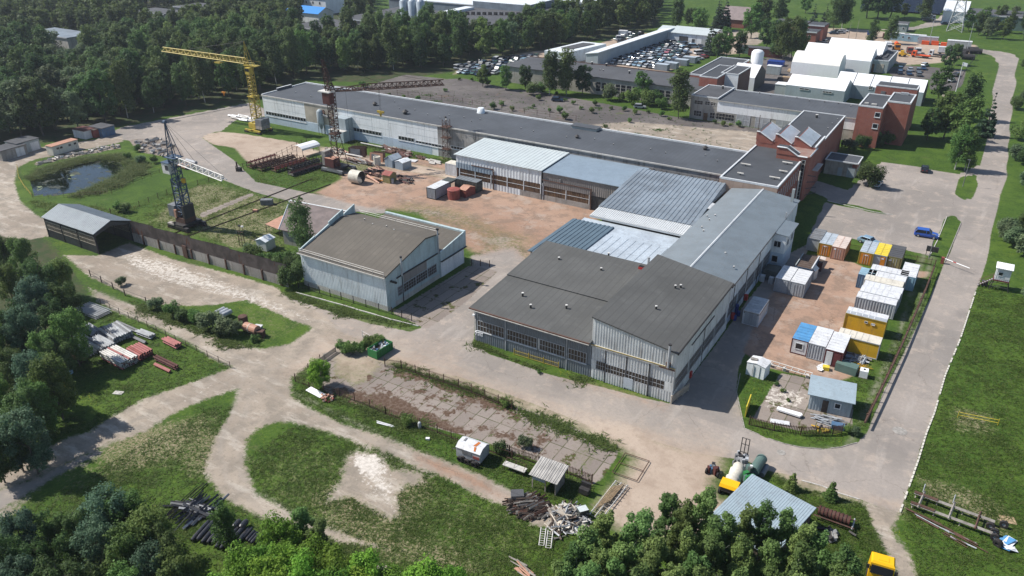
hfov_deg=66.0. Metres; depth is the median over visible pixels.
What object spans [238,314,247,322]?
rusty drum
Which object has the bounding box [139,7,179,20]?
ruined house
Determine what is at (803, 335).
container
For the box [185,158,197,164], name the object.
foil pipe
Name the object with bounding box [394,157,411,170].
round roof hut
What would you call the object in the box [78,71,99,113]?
forest tree
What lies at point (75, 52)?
forest tree
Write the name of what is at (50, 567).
corner tree
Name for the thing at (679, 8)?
birch
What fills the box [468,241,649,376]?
felt hall
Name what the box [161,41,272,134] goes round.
yellow tower crane
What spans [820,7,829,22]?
spruce
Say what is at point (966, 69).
lot fence
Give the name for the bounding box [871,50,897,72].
grey store
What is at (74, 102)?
forest tree
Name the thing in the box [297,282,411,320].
hangar fence
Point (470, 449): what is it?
box trailer
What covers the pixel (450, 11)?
forest tree
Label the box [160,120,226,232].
blue tower crane
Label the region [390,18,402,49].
forest tree
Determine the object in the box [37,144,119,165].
rubble strip
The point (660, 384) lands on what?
window
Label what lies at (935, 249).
gate box
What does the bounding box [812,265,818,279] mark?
white sentry box
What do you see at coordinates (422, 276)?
window
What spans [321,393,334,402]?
brick pile
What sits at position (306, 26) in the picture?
flat hall
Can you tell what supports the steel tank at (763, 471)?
on the ground at (370, 478)
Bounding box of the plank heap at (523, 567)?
[509,556,536,575]
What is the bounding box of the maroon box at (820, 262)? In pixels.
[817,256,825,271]
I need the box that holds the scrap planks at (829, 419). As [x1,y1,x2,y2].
[809,414,848,425]
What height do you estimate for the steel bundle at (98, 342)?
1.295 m
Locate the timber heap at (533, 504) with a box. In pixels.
[502,490,552,520]
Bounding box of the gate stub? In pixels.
[235,162,241,171]
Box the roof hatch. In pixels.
[570,123,601,131]
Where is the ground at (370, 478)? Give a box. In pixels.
[0,0,1023,575]
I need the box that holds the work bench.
[502,457,526,475]
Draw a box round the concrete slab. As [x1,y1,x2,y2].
[112,391,124,394]
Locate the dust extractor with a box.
[316,109,328,131]
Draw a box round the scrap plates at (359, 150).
[348,146,366,157]
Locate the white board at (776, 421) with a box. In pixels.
[770,418,789,425]
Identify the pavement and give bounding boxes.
[34,132,854,484]
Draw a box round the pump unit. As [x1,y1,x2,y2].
[705,462,719,477]
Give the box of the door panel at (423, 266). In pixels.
[403,261,426,282]
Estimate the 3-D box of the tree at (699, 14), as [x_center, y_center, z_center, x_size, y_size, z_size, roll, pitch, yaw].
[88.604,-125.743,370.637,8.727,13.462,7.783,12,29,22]
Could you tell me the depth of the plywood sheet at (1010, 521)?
89.00 m
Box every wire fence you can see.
[32,170,159,197]
[89,270,213,327]
[99,299,230,367]
[109,170,213,213]
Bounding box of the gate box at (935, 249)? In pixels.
[926,245,938,252]
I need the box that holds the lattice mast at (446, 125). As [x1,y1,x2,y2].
[440,119,451,159]
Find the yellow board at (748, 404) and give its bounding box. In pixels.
[745,394,751,416]
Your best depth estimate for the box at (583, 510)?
89.03 m
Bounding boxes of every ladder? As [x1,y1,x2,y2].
[539,527,546,545]
[545,530,553,547]
[768,359,812,378]
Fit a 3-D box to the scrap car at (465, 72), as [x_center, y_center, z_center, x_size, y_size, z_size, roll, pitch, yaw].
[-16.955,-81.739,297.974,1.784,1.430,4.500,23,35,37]
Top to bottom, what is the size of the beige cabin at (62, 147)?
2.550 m
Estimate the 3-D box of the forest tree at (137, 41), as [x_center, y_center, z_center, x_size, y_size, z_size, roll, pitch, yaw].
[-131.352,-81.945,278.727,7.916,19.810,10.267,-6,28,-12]
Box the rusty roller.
[814,505,856,535]
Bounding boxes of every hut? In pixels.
[381,170,396,183]
[384,153,401,167]
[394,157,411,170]
[447,187,459,200]
[460,184,474,197]
[529,456,568,495]
[745,355,771,379]
[766,64,781,74]
[807,374,856,417]
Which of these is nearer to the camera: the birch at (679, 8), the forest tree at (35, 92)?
the forest tree at (35, 92)
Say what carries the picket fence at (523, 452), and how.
on the ground at (370, 478)
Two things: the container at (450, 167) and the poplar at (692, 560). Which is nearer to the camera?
the poplar at (692, 560)
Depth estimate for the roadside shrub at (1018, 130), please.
219.39 m
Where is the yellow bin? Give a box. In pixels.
[823,364,829,371]
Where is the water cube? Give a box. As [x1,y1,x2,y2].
[858,367,868,378]
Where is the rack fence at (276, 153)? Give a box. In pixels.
[235,139,306,171]
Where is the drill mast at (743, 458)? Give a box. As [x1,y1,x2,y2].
[732,437,749,467]
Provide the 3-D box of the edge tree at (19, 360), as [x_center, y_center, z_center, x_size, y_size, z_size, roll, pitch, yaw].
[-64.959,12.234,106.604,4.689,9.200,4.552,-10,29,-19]
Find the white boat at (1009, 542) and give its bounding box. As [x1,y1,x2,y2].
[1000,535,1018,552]
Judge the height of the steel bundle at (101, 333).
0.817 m
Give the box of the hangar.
[297,204,466,310]
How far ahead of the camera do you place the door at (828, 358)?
116.94 m
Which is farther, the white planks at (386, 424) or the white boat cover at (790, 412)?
the white boat cover at (790, 412)
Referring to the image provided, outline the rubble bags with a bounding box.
[817,525,838,542]
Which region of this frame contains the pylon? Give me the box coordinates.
[946,0,966,32]
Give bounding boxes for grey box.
[654,62,669,70]
[664,61,678,68]
[674,58,689,65]
[683,55,697,62]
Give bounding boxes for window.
[45,221,61,233]
[61,226,77,238]
[78,232,95,245]
[114,224,129,231]
[266,111,306,123]
[353,127,381,136]
[397,285,402,295]
[398,135,414,142]
[403,276,415,292]
[415,140,444,148]
[416,269,427,284]
[428,263,436,276]
[451,145,463,150]
[477,320,504,339]
[507,329,536,349]
[539,339,564,357]
[567,347,586,364]
[595,81,600,91]
[596,360,604,370]
[601,82,606,91]
[605,363,624,377]
[615,84,620,93]
[620,85,625,92]
[626,370,647,384]
[648,376,664,389]
[665,90,670,100]
[674,361,688,390]
[689,344,701,370]
[693,110,701,116]
[694,100,702,104]
[703,327,714,351]
[709,112,714,118]
[714,312,725,336]
[715,113,734,121]
[727,293,737,317]
[736,282,745,303]
[745,270,754,292]
[754,260,762,280]
[761,249,770,270]
[770,255,777,262]
[773,240,780,248]
[794,342,803,350]
[797,160,805,199]
[834,403,841,409]
[871,123,877,128]
[874,112,880,117]
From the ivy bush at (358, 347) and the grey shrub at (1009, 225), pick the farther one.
the grey shrub at (1009, 225)
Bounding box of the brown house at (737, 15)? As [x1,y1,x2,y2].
[724,6,752,28]
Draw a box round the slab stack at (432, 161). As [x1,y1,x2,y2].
[425,158,440,164]
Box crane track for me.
[175,179,330,235]
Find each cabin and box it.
[45,138,78,155]
[890,32,909,40]
[903,33,926,41]
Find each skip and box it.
[367,338,392,358]
[931,41,938,44]
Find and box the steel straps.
[905,508,987,552]
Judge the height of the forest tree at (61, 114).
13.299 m
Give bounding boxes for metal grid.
[612,453,648,480]
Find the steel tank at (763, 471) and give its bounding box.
[759,464,769,477]
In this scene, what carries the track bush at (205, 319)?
on the ground at (370, 478)
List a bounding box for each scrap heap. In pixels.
[324,146,347,154]
[340,157,374,165]
[363,165,384,177]
[365,174,382,182]
[381,144,413,156]
[397,174,414,184]
[399,153,409,157]
[415,155,426,159]
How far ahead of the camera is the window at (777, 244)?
144.58 m
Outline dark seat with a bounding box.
[579,480,591,495]
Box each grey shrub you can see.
[996,217,1013,231]
[998,222,1015,240]
[1002,226,1023,246]
[1011,218,1023,230]
[1014,232,1023,254]
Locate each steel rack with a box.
[246,153,279,169]
[256,152,297,171]
[271,155,308,172]
[287,157,321,171]
[287,161,325,176]
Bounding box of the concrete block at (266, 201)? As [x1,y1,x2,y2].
[260,198,273,204]
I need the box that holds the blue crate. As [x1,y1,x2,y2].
[831,421,844,430]
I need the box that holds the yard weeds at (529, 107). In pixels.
[376,91,739,148]
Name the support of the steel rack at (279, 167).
on the ground at (370, 478)
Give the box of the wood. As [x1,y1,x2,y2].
[0,0,663,35]
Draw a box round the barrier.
[940,257,969,268]
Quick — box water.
[30,160,122,195]
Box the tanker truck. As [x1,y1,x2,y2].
[718,462,744,493]
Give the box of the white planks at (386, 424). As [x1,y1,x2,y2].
[377,421,393,426]
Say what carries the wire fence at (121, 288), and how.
on the ground at (370, 478)
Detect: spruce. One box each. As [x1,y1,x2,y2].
[702,18,717,54]
[709,0,725,29]
[719,2,731,28]
[782,471,798,493]
[808,4,817,21]
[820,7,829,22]
[821,479,838,503]
[975,92,997,137]
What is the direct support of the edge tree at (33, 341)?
on the ground at (370, 478)
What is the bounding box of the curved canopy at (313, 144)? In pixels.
[295,140,319,152]
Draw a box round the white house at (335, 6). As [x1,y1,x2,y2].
[302,0,343,13]
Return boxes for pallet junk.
[845,352,871,366]
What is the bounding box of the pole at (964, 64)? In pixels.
[955,62,967,91]
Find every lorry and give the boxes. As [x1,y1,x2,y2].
[618,30,631,36]
[865,552,897,575]
[885,41,891,49]
[892,41,900,50]
[906,47,913,53]
[911,50,930,58]
[914,47,921,53]
[921,14,935,20]
[928,49,947,57]
[938,46,952,53]
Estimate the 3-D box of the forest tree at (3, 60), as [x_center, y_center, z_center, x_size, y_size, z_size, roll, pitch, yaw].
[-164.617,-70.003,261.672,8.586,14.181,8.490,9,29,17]
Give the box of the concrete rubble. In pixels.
[134,137,174,156]
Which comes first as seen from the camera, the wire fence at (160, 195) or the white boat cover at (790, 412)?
the white boat cover at (790, 412)
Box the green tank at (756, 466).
[743,454,766,481]
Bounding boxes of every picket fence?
[509,445,592,483]
[748,416,843,434]
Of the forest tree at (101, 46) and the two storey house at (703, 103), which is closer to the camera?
the two storey house at (703, 103)
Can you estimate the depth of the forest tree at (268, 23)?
325.59 m
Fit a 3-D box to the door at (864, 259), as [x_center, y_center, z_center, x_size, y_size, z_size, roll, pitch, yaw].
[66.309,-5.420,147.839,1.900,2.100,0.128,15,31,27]
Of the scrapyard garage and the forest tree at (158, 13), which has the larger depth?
the scrapyard garage
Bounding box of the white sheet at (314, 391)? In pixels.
[306,387,324,397]
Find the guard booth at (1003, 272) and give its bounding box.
[977,262,1014,292]
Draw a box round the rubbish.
[372,341,388,350]
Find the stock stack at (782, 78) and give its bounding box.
[777,77,789,80]
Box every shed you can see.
[41,204,133,253]
[278,200,345,246]
[453,138,568,199]
[542,154,649,209]
[544,41,605,60]
[585,28,673,63]
[714,474,815,554]
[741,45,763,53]
[748,46,782,57]
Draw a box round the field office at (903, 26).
[891,21,909,31]
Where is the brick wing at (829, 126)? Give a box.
[788,110,845,173]
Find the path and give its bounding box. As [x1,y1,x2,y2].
[0,95,944,575]
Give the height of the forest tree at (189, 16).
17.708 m
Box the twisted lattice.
[854,361,871,371]
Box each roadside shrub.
[1009,143,1023,158]
[1010,95,1023,108]
[1010,125,1023,139]
[1016,148,1023,161]
[1019,171,1023,185]
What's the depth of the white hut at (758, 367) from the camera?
114.36 m
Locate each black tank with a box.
[961,54,975,59]
[969,48,982,53]
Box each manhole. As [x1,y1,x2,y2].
[777,450,785,454]
[892,427,906,434]
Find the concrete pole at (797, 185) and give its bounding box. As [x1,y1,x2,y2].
[795,171,800,198]
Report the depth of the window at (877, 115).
210.11 m
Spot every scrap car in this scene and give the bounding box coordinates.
[453,63,461,68]
[456,68,466,73]
[462,70,470,74]
[478,60,486,64]
[487,67,494,73]
[491,70,499,74]
[551,96,563,101]
[634,103,646,108]
[637,60,646,66]
[688,43,698,47]
[694,49,703,54]
[703,50,713,55]
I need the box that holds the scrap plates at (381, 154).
[370,151,384,162]
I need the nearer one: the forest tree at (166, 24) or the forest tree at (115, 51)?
the forest tree at (115, 51)
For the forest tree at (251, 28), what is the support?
on the ground at (370, 478)
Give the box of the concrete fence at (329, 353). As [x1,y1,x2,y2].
[319,346,335,359]
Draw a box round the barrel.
[734,304,738,313]
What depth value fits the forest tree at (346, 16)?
331.37 m
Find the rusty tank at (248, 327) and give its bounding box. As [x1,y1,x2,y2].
[242,322,265,337]
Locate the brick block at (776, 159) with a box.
[719,122,825,200]
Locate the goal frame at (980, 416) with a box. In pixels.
[957,411,999,424]
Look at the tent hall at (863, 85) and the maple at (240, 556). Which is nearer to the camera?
the maple at (240, 556)
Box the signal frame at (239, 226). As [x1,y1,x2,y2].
[237,225,244,244]
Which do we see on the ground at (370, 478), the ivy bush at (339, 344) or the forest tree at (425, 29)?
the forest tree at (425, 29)
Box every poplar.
[550,559,574,575]
[560,561,577,575]
[563,540,590,570]
[574,523,607,568]
[575,559,601,575]
[588,547,609,575]
[590,509,623,549]
[602,556,630,575]
[606,539,636,575]
[619,507,654,565]
[626,548,661,575]
[630,561,652,575]
[637,535,673,575]
[650,491,680,546]
[661,561,686,575]
[666,497,697,566]
[670,525,699,574]
[679,550,711,575]
[690,485,718,556]
[692,564,715,575]
[697,534,727,575]
[704,511,740,570]
[724,532,756,575]
[727,502,758,562]
[731,566,748,575]
[746,498,779,562]
[751,537,784,575]
[763,565,780,575]
[771,507,798,571]
[779,521,817,575]
[780,540,823,575]
[793,570,805,575]
[799,529,829,575]
[816,548,832,575]
[826,557,859,575]
[829,542,862,575]
[829,571,848,575]
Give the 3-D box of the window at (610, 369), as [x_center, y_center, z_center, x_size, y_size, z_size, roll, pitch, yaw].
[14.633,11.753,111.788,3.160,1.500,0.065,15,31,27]
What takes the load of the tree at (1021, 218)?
on the ground at (370, 478)
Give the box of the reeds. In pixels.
[19,150,157,197]
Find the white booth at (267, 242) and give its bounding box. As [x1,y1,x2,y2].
[256,234,275,251]
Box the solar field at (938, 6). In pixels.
[860,0,946,14]
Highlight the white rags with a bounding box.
[816,363,826,370]
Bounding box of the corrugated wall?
[130,221,288,286]
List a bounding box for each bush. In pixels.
[110,200,121,209]
[114,276,126,285]
[117,202,130,212]
[122,152,131,157]
[133,144,140,151]
[134,155,145,162]
[146,296,163,309]
[149,155,157,162]
[161,300,180,314]
[174,307,188,319]
[187,308,199,322]
[194,309,221,330]
[212,324,223,336]
[213,314,239,334]
[234,320,242,331]
[242,242,255,250]
[242,244,262,254]
[250,333,260,341]
[256,252,273,259]
[265,255,283,263]
[271,250,290,261]
[283,255,293,267]
[285,250,300,263]
[335,339,344,348]
[339,340,351,353]
[346,341,358,352]
[351,341,365,352]
[360,337,370,349]
[363,335,375,346]
[370,335,380,344]
[373,333,385,341]
[400,413,411,426]
[489,102,496,107]
[492,440,508,452]
[499,396,509,407]
[516,434,532,447]
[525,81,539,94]
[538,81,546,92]
[556,105,562,111]
[561,111,568,118]
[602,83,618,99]
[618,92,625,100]
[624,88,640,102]
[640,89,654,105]
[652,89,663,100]
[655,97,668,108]
[840,138,858,151]
[844,423,852,431]
[851,425,860,435]
[855,133,872,148]
[856,159,888,186]
[876,135,885,146]
[884,131,896,143]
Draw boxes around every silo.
[399,0,407,13]
[408,0,416,17]
[416,0,424,15]
[750,49,763,64]
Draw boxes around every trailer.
[453,436,488,463]
[910,484,1008,540]
[917,35,938,43]
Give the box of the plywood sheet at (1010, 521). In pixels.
[1000,515,1016,524]
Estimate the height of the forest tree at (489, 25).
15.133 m
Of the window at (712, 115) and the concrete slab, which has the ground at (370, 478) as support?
the concrete slab
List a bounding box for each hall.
[35,27,82,51]
[302,19,358,31]
[340,7,441,24]
[389,0,474,10]
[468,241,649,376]
[591,254,733,401]
[661,188,799,323]
[737,63,765,90]
[785,74,852,101]
[790,50,845,77]
[805,42,876,73]
[829,37,887,55]
[838,71,927,105]
[941,0,970,22]
[964,8,1023,30]
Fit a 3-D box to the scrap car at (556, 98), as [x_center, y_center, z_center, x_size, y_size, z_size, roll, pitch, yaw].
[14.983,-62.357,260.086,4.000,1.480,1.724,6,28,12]
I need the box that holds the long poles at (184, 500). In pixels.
[165,483,206,518]
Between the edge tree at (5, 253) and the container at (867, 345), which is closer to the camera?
the container at (867, 345)
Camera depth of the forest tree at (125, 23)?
328.98 m
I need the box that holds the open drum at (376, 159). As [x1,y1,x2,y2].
[373,155,380,165]
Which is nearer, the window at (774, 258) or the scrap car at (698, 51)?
the window at (774, 258)
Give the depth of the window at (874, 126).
211.52 m
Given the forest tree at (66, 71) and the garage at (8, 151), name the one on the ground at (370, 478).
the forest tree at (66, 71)
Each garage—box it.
[0,143,27,160]
[4,135,40,151]
[72,126,94,138]
[88,123,115,137]
[89,125,99,137]
[658,25,719,44]
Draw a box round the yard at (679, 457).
[65,13,981,536]
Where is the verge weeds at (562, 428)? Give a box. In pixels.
[121,140,625,499]
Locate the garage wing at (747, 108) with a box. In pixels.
[715,89,858,140]
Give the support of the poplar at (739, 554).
on the ground at (370, 478)
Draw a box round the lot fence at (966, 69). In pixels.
[955,51,979,86]
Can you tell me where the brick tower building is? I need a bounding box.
[852,81,920,148]
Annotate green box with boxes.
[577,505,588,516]
[834,359,859,376]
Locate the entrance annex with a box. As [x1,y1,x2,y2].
[823,152,862,177]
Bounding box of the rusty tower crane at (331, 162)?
[318,59,443,175]
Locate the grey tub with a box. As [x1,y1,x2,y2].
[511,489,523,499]
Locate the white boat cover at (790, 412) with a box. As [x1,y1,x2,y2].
[776,406,801,417]
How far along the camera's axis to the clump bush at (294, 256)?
146.52 m
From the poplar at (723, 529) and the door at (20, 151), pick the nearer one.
the poplar at (723, 529)
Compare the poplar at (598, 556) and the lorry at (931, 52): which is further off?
the lorry at (931, 52)
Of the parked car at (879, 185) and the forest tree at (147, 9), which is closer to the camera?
the parked car at (879, 185)
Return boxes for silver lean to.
[527,217,678,263]
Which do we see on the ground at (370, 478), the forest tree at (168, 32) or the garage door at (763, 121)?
the forest tree at (168, 32)
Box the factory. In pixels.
[442,0,554,44]
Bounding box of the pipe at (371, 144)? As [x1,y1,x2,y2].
[361,142,382,147]
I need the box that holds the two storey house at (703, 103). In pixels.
[689,84,734,120]
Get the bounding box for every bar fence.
[294,354,385,413]
[384,358,510,407]
[384,406,511,458]
[850,245,932,263]
[865,260,936,418]
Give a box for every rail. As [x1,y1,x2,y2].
[514,349,558,367]
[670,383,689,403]
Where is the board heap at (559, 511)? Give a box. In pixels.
[546,502,590,534]
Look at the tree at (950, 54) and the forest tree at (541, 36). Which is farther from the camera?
the forest tree at (541, 36)
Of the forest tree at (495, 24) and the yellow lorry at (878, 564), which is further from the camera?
the forest tree at (495, 24)
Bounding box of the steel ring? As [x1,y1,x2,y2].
[348,169,364,183]
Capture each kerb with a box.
[123,104,250,128]
[296,292,418,325]
[736,373,744,427]
[744,428,856,448]
[801,480,859,499]
[829,201,892,214]
[899,292,975,512]
[944,223,960,261]
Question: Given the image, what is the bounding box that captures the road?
[100,26,1020,505]
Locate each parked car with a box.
[857,235,880,242]
[872,181,882,187]
[914,227,939,239]
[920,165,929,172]
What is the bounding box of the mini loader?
[898,50,909,56]
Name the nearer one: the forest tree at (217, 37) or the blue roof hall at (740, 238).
the blue roof hall at (740, 238)
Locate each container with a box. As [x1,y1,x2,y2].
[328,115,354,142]
[426,177,456,199]
[445,160,456,175]
[455,175,482,192]
[742,296,768,326]
[767,59,784,66]
[773,265,797,293]
[788,269,812,297]
[790,322,816,355]
[795,253,819,270]
[805,228,826,251]
[806,326,833,361]
[817,232,838,256]
[823,331,850,366]
[830,235,851,260]
[839,327,882,359]
[843,306,888,337]
[854,291,897,319]
[855,267,877,287]
[857,240,878,265]
[860,285,900,313]
[863,274,904,287]
[863,280,903,307]
[868,269,906,287]
[871,264,909,289]
[872,242,891,265]
[886,244,906,268]
[901,262,919,291]
[946,39,972,48]
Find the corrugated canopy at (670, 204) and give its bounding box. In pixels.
[590,168,725,237]
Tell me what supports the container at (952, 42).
on the yard at (679, 457)
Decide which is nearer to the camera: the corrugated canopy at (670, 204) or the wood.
the corrugated canopy at (670, 204)
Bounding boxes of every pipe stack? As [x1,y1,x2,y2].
[190,519,248,549]
[233,519,248,528]
[243,527,275,545]
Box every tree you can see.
[0,29,19,48]
[0,43,8,59]
[0,57,13,71]
[0,65,21,84]
[0,78,33,135]
[0,89,18,132]
[0,235,15,266]
[0,262,19,300]
[0,298,31,348]
[0,302,41,353]
[0,323,13,363]
[0,346,29,389]
[0,373,15,417]
[0,377,49,440]
[0,403,55,474]
[0,415,38,471]
[0,439,15,482]
[0,506,43,558]
[0,534,23,568]
[0,552,39,575]
[1,75,17,82]
[4,34,29,56]
[4,236,41,275]
[5,47,26,78]
[6,23,32,47]
[7,21,33,39]
[9,42,27,57]
[9,349,50,390]
[9,535,55,567]
[12,273,51,330]
[14,76,55,135]
[16,379,62,431]
[17,51,53,93]
[18,75,31,81]
[21,44,44,74]
[21,256,61,302]
[25,328,58,358]
[26,350,80,419]
[29,552,86,575]
[30,508,66,562]
[32,24,52,46]
[34,63,64,95]
[36,83,65,129]
[37,292,70,338]
[39,28,64,49]
[39,334,77,375]
[41,47,52,55]
[43,43,59,54]
[43,54,62,69]
[45,257,73,288]
[47,280,87,325]
[47,306,92,366]
[49,87,73,119]
[50,529,85,570]
[51,507,98,561]
[52,54,65,70]
[55,47,73,57]
[56,75,78,106]
[59,65,84,86]
[59,90,87,126]
[62,51,76,69]
[63,53,83,66]
[66,48,78,55]
[66,74,98,120]
[69,60,86,73]
[69,511,115,575]
[73,42,88,54]
[76,24,102,48]
[76,480,130,558]
[78,50,93,68]
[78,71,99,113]
[79,561,107,575]
[80,68,118,122]
[83,46,102,58]
[83,57,102,70]
[92,35,102,42]
[92,58,112,95]
[93,17,110,31]
[94,42,104,50]
[97,21,112,36]
[98,68,133,114]
[98,519,156,575]
[99,31,109,44]
[99,55,116,61]
[102,34,123,54]
[103,488,150,549]
[104,557,144,575]
[105,46,121,60]
[107,56,137,117]
[108,23,130,41]
[114,48,144,104]
[115,35,128,47]
[115,53,142,109]
[116,503,175,553]
[117,20,135,29]
[121,17,133,27]
[121,25,134,37]
[127,28,150,57]
[128,537,169,575]
[129,47,145,78]
[131,48,146,60]
[133,23,145,32]
[137,9,153,31]
[137,23,150,40]
[139,7,152,18]
[140,55,150,77]
[140,76,163,111]
[144,45,168,75]
[144,521,182,573]
[146,21,163,39]
[147,55,175,97]
[148,16,166,31]
[149,69,173,107]
[150,31,174,67]
[151,11,170,22]
[151,542,203,575]
[153,58,171,95]
[156,561,191,575]
[158,28,166,45]
[161,41,184,80]
[163,21,173,32]
[163,27,178,42]
[166,8,179,28]
[169,30,187,48]
[170,60,195,105]
[174,19,190,40]
[182,39,208,99]
[184,11,201,24]
[185,37,203,50]
[189,19,215,49]
[190,49,215,102]
[192,16,209,34]
[196,27,213,46]
[200,38,218,68]
[204,48,220,83]
[205,12,222,22]
[205,500,241,550]
[207,17,218,34]
[209,28,224,52]
[212,21,227,60]
[214,51,237,95]
[219,38,237,76]
[223,24,238,60]
[224,47,242,89]
[226,9,236,24]
[227,12,246,32]
[232,37,247,72]
[236,45,259,92]
[239,6,250,22]
[239,25,260,37]
[241,27,256,46]
[245,9,264,25]
[247,33,267,74]
[249,13,268,31]
[251,49,270,88]
[255,509,305,549]
[258,26,271,34]
[261,28,271,36]
[261,35,285,83]
[263,12,271,19]
[263,53,280,79]
[265,20,274,33]
[267,9,281,20]
[271,19,291,35]
[271,21,278,34]
[274,29,289,71]
[276,257,304,285]
[278,6,292,22]
[279,26,301,77]
[280,43,290,72]
[283,7,297,24]
[283,195,314,248]
[284,19,294,29]
[288,506,314,543]
[292,18,306,33]
[294,23,307,67]
[294,29,316,73]
[303,516,332,555]
[307,30,322,69]
[307,357,331,388]
[309,19,323,39]
[315,39,334,71]
[319,13,334,35]
[320,24,333,40]
[326,26,348,68]
[335,36,353,71]
[338,5,357,30]
[338,29,350,51]
[341,22,351,41]
[345,28,363,69]
[353,24,372,60]
[353,38,371,72]
[360,4,373,23]
[360,13,375,54]
[363,14,379,63]
[368,33,384,68]
[373,8,387,51]
[379,16,401,69]
[384,10,392,21]
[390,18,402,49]
[392,25,412,66]
[393,7,411,29]
[398,29,414,63]
[408,15,427,45]
[409,25,425,65]
[410,31,429,67]
[414,8,430,47]
[420,23,433,56]
[421,1,434,16]
[427,32,440,62]
[430,10,452,39]
[431,24,443,53]
[435,34,452,66]
[445,8,459,34]
[448,8,470,44]
[449,27,458,53]
[451,15,469,60]
[464,29,477,54]
[469,18,480,48]
[473,16,495,57]
[475,16,492,42]
[476,64,488,85]
[490,20,504,39]
[493,18,510,54]
[498,20,507,50]
[500,65,511,89]
[504,21,523,53]
[505,12,520,43]
[512,13,530,48]
[519,64,532,90]
[521,6,541,21]
[521,20,535,50]
[526,14,541,45]
[533,12,550,48]
[534,1,545,18]
[540,9,548,31]
[545,12,563,46]
[551,1,566,13]
[552,9,564,31]
[552,12,571,44]
[562,14,575,39]
[568,8,580,35]
[573,64,592,94]
[580,10,595,36]
[582,1,602,36]
[634,70,653,99]
[684,8,693,23]
[691,6,708,27]
[711,33,727,57]
[721,26,737,56]
[734,30,747,57]
[742,2,763,37]
[751,0,772,31]
[758,18,774,46]
[770,0,789,18]
[800,0,813,12]
[860,0,880,17]
[870,0,892,18]
[885,0,903,17]
[901,3,909,15]
[920,107,941,139]
[930,65,955,96]
[933,89,967,138]
[941,45,956,65]
[949,96,985,139]
[953,43,963,64]
[964,9,977,29]
[973,12,987,34]
[978,6,992,24]
[981,16,996,37]
[990,16,1001,33]
[994,4,1008,14]
[998,17,1014,36]
[1004,11,1018,30]
[1011,6,1021,13]
[1017,213,1023,231]
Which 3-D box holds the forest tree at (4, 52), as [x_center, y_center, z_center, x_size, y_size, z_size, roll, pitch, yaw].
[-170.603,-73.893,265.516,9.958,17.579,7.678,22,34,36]
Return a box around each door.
[15,146,25,156]
[30,141,39,150]
[181,245,188,257]
[388,293,395,308]
[441,246,466,276]
[679,36,687,40]
[703,113,707,119]
[735,114,749,126]
[744,312,756,325]
[755,117,769,127]
[775,279,787,292]
[776,120,789,128]
[790,283,802,296]
[819,244,830,255]
[821,400,828,412]
[824,351,832,364]
[831,248,843,259]
[837,167,842,175]
[859,253,871,264]
[871,64,883,72]
[879,257,885,265]
[886,257,899,268]
[905,278,913,289]
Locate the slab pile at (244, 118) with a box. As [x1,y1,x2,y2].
[227,114,253,121]
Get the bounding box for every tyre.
[470,461,476,467]
[992,538,1003,547]
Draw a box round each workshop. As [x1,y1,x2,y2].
[261,82,747,181]
[503,56,702,106]
[689,56,750,90]
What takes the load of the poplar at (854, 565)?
on the ground at (370, 478)
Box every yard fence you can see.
[397,90,575,117]
[471,259,489,266]
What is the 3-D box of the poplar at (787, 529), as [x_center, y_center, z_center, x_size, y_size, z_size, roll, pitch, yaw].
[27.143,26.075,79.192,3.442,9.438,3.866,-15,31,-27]
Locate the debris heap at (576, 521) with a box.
[544,499,592,539]
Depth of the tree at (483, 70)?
277.14 m
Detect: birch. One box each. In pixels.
[540,48,560,94]
[555,47,576,94]
[667,68,694,118]
[670,0,684,25]
[768,19,784,54]
[773,17,795,57]
[787,15,805,57]
[795,16,810,50]
[825,0,846,29]
[841,0,855,28]
[865,18,880,40]
[884,13,899,39]
[915,0,934,19]
[947,124,976,169]
[957,72,986,117]
[958,128,982,170]
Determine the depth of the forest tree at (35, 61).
244.97 m
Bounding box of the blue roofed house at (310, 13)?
[286,5,333,21]
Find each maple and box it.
[207,569,231,575]
[219,539,274,575]
[225,555,253,575]
[245,541,289,575]
[246,552,297,575]
[267,540,301,566]
[282,547,325,575]
[288,531,331,570]
[312,539,352,575]
[313,562,350,575]
[340,562,374,575]
[344,544,385,575]
[374,563,403,575]
[401,552,446,575]
[434,564,467,575]
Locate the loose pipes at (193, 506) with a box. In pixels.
[163,490,228,530]
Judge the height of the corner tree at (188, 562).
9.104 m
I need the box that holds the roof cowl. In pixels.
[477,107,484,113]
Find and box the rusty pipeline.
[864,266,934,422]
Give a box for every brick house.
[806,28,821,43]
[808,21,829,40]
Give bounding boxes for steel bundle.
[73,334,97,355]
[77,301,110,319]
[85,323,98,336]
[85,334,114,353]
[96,330,118,341]
[99,321,132,343]
[99,345,137,369]
[117,320,136,331]
[126,342,153,360]
[131,335,146,343]
[135,328,155,339]
[153,354,178,369]
[153,362,170,372]
[161,336,181,348]
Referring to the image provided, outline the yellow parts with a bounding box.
[811,424,828,431]
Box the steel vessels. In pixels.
[215,306,232,316]
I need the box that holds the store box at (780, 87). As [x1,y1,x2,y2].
[774,81,786,94]
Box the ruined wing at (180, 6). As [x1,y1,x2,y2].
[173,3,206,9]
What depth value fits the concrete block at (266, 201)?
176.21 m
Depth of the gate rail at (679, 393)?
109.96 m
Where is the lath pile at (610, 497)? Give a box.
[589,480,629,516]
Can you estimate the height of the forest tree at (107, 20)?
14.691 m

